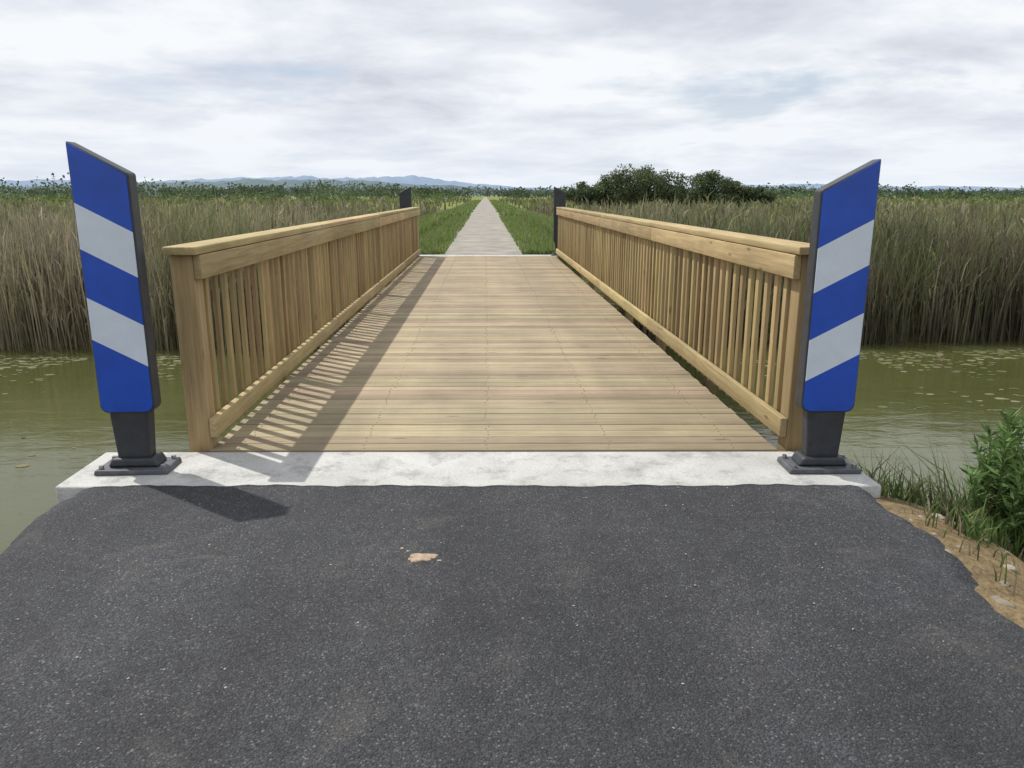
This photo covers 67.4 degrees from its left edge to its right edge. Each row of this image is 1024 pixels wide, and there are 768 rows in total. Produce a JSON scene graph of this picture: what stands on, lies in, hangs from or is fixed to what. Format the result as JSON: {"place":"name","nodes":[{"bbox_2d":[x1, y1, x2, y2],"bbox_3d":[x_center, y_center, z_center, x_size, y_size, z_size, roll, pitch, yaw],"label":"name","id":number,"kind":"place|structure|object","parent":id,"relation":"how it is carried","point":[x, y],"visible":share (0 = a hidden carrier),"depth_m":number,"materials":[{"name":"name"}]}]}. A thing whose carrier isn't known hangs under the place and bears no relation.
{"place":"outdoors","nodes":[
{"label":"outdoors","id":0,"kind":"place"},
{"bbox_2d":[434,197,521,254],"bbox_3d":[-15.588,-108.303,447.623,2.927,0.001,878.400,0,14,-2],"label":"gravel path","id":1,"kind":"structure","parent":0,"point":[484,230],"depth_m":30.68,"materials":[{"name":"grey gravel"}]},
{"bbox_2d":[0,178,1022,195],"bbox_3d":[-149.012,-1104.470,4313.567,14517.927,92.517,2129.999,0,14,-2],"label":"hills","id":2,"kind":"structure","parent":0,"point":[265,182],"depth_m":4010.19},
{"bbox_2d":[0,484,1023,767],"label":"asphalt road","id":3,"kind":"structure","parent":0,"point":[760,648],"depth_m":2.88,"materials":[{"name":"grey asphalt"}]},
{"bbox_2d":[400,547,440,562],"bbox_3d":[-0.430,0.784,3.482,0.237,0.025,0.111,6,15,23],"label":"dry mud clod","id":4,"kind":"object","parent":3,"relation":"on","point":[417,557],"visible":1,"depth_m":3.46,"materials":[{"name":"beige soil"}]},
{"bbox_2d":[0,335,1023,554],"bbox_3d":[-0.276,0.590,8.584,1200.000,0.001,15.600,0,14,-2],"label":"canal water","id":5,"kind":"structure","parent":0,"point":[58,418],"depth_m":9.54,"materials":[{"name":"green liquid"}]},
{"bbox_2d":[0,348,1023,466],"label":"floating waterweed","id":6,"kind":"object","parent":5,"relation":"on","point":[178,361],"visible":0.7,"depth_m":12.44,"materials":[{"name":"green plant"}]},
{"bbox_2d":[0,196,1023,628],"bbox_3d":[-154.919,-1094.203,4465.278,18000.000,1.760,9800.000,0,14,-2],"label":"ground","id":7,"kind":"structure","parent":0,"point":[984,566],"depth_m":3.87,"materials":[{"name":"brown soil"}]},
{"bbox_2d":[0,188,461,204],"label":"distant shrubs","id":8,"kind":"object","parent":7,"relation":"on","point":[53,197],"visible":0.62,"depth_m":198.54,"materials":[{"name":"green plant"}]},
{"bbox_2d":[0,185,471,352],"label":"reed bed","id":9,"kind":"object","parent":7,"relation":"on","point":[41,277],"visible":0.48,"depth_m":13.89,"materials":[{"name":"beige plant"}]},
{"bbox_2d":[0,172,477,198],"bbox_3d":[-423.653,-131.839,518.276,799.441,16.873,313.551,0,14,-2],"label":"distant tree line","id":10,"kind":"object","parent":7,"relation":"on","point":[308,189],"visible":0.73,"depth_m":456.99,"materials":[{"name":"green plant"}]},
{"bbox_2d":[55,452,880,502],"bbox_3d":[-0.253,1.429,4.874,4.710,1.900,0.610,0,14,0],"label":"concrete abutment","id":11,"kind":"object","parent":7,"relation":"on","point":[481,469],"visible":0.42,"depth_m":4.60,"materials":[{"name":"grey concrete"}]},
{"bbox_2d":[66,141,181,474],"bbox_3d":[-2.249,-0.406,4.407,0.426,1.881,0.240,-1,14,-3],"label":"delineator sign","id":12,"kind":"object","parent":11,"relation":"on","point":[108,219],"visible":1,"depth_m":4.34,"materials":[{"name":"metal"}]},
{"bbox_2d":[777,159,880,473],"bbox_3d":[1.853,-0.366,4.436,0.426,1.791,0.240,0,14,0],"label":"delineator sign","id":13,"kind":"object","parent":11,"relation":"on","point":[842,225],"visible":1,"depth_m":4.37,"materials":[{"name":"metal"}]},
{"bbox_2d":[418,199,554,254],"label":"grass verge","id":14,"kind":"object","parent":7,"relation":"on","point":[530,232],"depth_m":35.16,"materials":[{"name":"green plant"}]},
{"bbox_2d":[419,255,557,257],"bbox_3d":[-0.718,-2.944,21.208,4.619,1.200,0.580,0,14,0],"label":"concrete abutment","id":15,"kind":"object","parent":7,"relation":"on","point":[487,255],"visible":0.04,"depth_m":21.04,"materials":[{"name":"grey concrete"}]},
{"bbox_2d":[399,186,411,208],"bbox_3d":[-2.868,-4.410,20.814,0.426,1.831,0.240,0,14,-2],"label":"delineator sign","id":16,"kind":"object","parent":15,"relation":"on","point":[405,200],"visible":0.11,"depth_m":20.62,"materials":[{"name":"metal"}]},
{"bbox_2d":[551,187,565,255],"bbox_3d":[1.283,-4.419,20.853,0.426,1.831,0.240,0,14,-2],"label":"delineator sign","id":17,"kind":"object","parent":15,"relation":"on","point":[559,198],"visible":0.48,"depth_m":20.71,"materials":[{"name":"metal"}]},
{"bbox_2d":[209,256,776,451],"bbox_3d":[-0.394,-1.301,12.929,3.672,0.459,16.433,0,14,-2],"label":"wooden footbridge","id":18,"kind":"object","parent":7,"relation":"on","point":[487,354],"visible":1,"depth_m":6.77,"materials":[{"name":"beige wood"}]},
{"bbox_2d":[162,207,420,451],"bbox_3d":[-2.272,-1.891,12.727,0.202,1.800,16.316,0,14,-2],"label":"wooden railing","id":19,"kind":"object","parent":18,"relation":"on","point":[349,267],"visible":0.94,"depth_m":6.29,"materials":[{"name":"brown wood"}]},
{"bbox_2d":[556,207,809,451],"bbox_3d":[1.560,-1.894,12.741,0.217,1.800,16.316,0,14,-2],"label":"wooden railing","id":20,"kind":"object","parent":18,"relation":"attached to","point":[625,273],"visible":0.98,"depth_m":6.66,"materials":[{"name":"brown wood"}]},
{"bbox_2d":[11,182,1023,196],"bbox_3d":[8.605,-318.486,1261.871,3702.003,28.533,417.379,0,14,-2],"label":"distant tree line","id":21,"kind":"object","parent":7,"relation":"on","point":[489,192],"visible":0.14,"depth_m":1201.58,"materials":[{"name":"green plant"}]},
{"bbox_2d":[565,181,605,208],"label":"willow tree","id":22,"kind":"object","parent":7,"relation":"on","point":[589,194],"visible":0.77,"depth_m":114.77,"materials":[{"name":"green plant"}]},
{"bbox_2d":[584,174,625,208],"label":"willow tree","id":23,"kind":"object","parent":7,"relation":"on","point":[599,187],"visible":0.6,"depth_m":115.69,"materials":[{"name":"green plant"}]},
{"bbox_2d":[604,163,654,209],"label":"willow tree","id":24,"kind":"object","parent":7,"relation":"on","point":[634,190],"visible":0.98,"depth_m":113.50,"materials":[{"name":"green plant"}]},
{"bbox_2d":[630,164,667,206],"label":"willow tree","id":25,"kind":"object","parent":7,"relation":"on","point":[650,191],"visible":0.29,"depth_m":116.82,"materials":[{"name":"green plant"}]},
{"bbox_2d":[651,168,693,206],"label":"willow tree","id":26,"kind":"object","parent":7,"relation":"on","point":[670,192],"visible":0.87,"depth_m":114.54,"materials":[{"name":"green plant"}]},
{"bbox_2d":[673,173,719,205],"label":"willow tree","id":27,"kind":"object","parent":7,"relation":"on","point":[701,183],"visible":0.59,"depth_m":115.76,"materials":[{"name":"green plant"}]},
{"bbox_2d":[700,169,737,207],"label":"willow tree","id":28,"kind":"object","parent":7,"relation":"on","point":[713,176],"visible":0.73,"depth_m":115.54,"materials":[{"name":"green plant"}]},
{"bbox_2d":[721,180,754,208],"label":"willow tree","id":29,"kind":"object","parent":7,"relation":"on","point":[735,189],"visible":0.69,"depth_m":116.88,"materials":[{"name":"green plant"}]},
{"bbox_2d":[737,186,775,206],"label":"willow tree","id":30,"kind":"object","parent":7,"relation":"on","point":[760,194],"visible":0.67,"depth_m":117.70,"materials":[{"name":"green plant"}]},
{"bbox_2d":[498,181,1023,198],"bbox_3d":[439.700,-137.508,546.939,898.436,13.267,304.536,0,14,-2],"label":"distant tree line","id":31,"kind":"object","parent":7,"relation":"on","point":[518,193],"visible":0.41,"depth_m":439.42,"materials":[{"name":"green plant"}]},
{"bbox_2d":[499,189,1023,346],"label":"reed bed","id":32,"kind":"object","parent":7,"relation":"on","point":[967,262],"visible":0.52,"depth_m":14.38,"materials":[{"name":"plant"}]},
{"bbox_2d":[546,191,1023,203],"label":"distant shrubs","id":33,"kind":"object","parent":7,"relation":"on","point":[950,197],"visible":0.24,"depth_m":229.53,"materials":[{"name":"green plant"}]},
{"bbox_2d":[868,470,902,496],"bbox_3d":[2.351,0.788,4.952,0.326,0.455,0.261,-3,14,-13],"label":"leafy weed","id":34,"kind":"object","parent":7,"relation":"on","point":[886,484],"visible":0.02,"depth_m":4.92,"materials":[{"name":"green plant"}]},
{"bbox_2d":[839,432,1023,595],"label":"bank grass","id":35,"kind":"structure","parent":7,"relation":"on","point":[962,515],"depth_m":4.36,"materials":[{"name":"green plant"}]},
{"bbox_2d":[887,496,1017,607],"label":"bank stones","id":36,"kind":"object","parent":7,"relation":"on","point":[999,599],"visible":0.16,"depth_m":3.64,"materials":[{"name":"beige stone"}]},
{"bbox_2d":[959,407,1023,555],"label":"leafy weed","id":37,"kind":"object","parent":7,"relation":"on","point":[1010,489],"visible":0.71,"depth_m":4.38,"materials":[{"name":"green plant"}]},
{"bbox_2d":[975,426,1023,555],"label":"leafy weed","id":38,"kind":"object","parent":7,"relation":"on","point":[985,442],"visible":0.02,"depth_m":4.93,"materials":[{"name":"green plant"}]},
{"bbox_2d":[0,175,1023,190],"bbox_3d":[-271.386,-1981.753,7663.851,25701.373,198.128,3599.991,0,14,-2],"label":"hills","id":39,"kind":"structure","parent":0,"point":[413,179],"depth_m":7377.19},
{"bbox_2d":[0,0,1023,188],"label":"sky","id":40,"kind":"structure","parent":0,"point":[513,93],"materials":[{"name":"white"}]}
]}

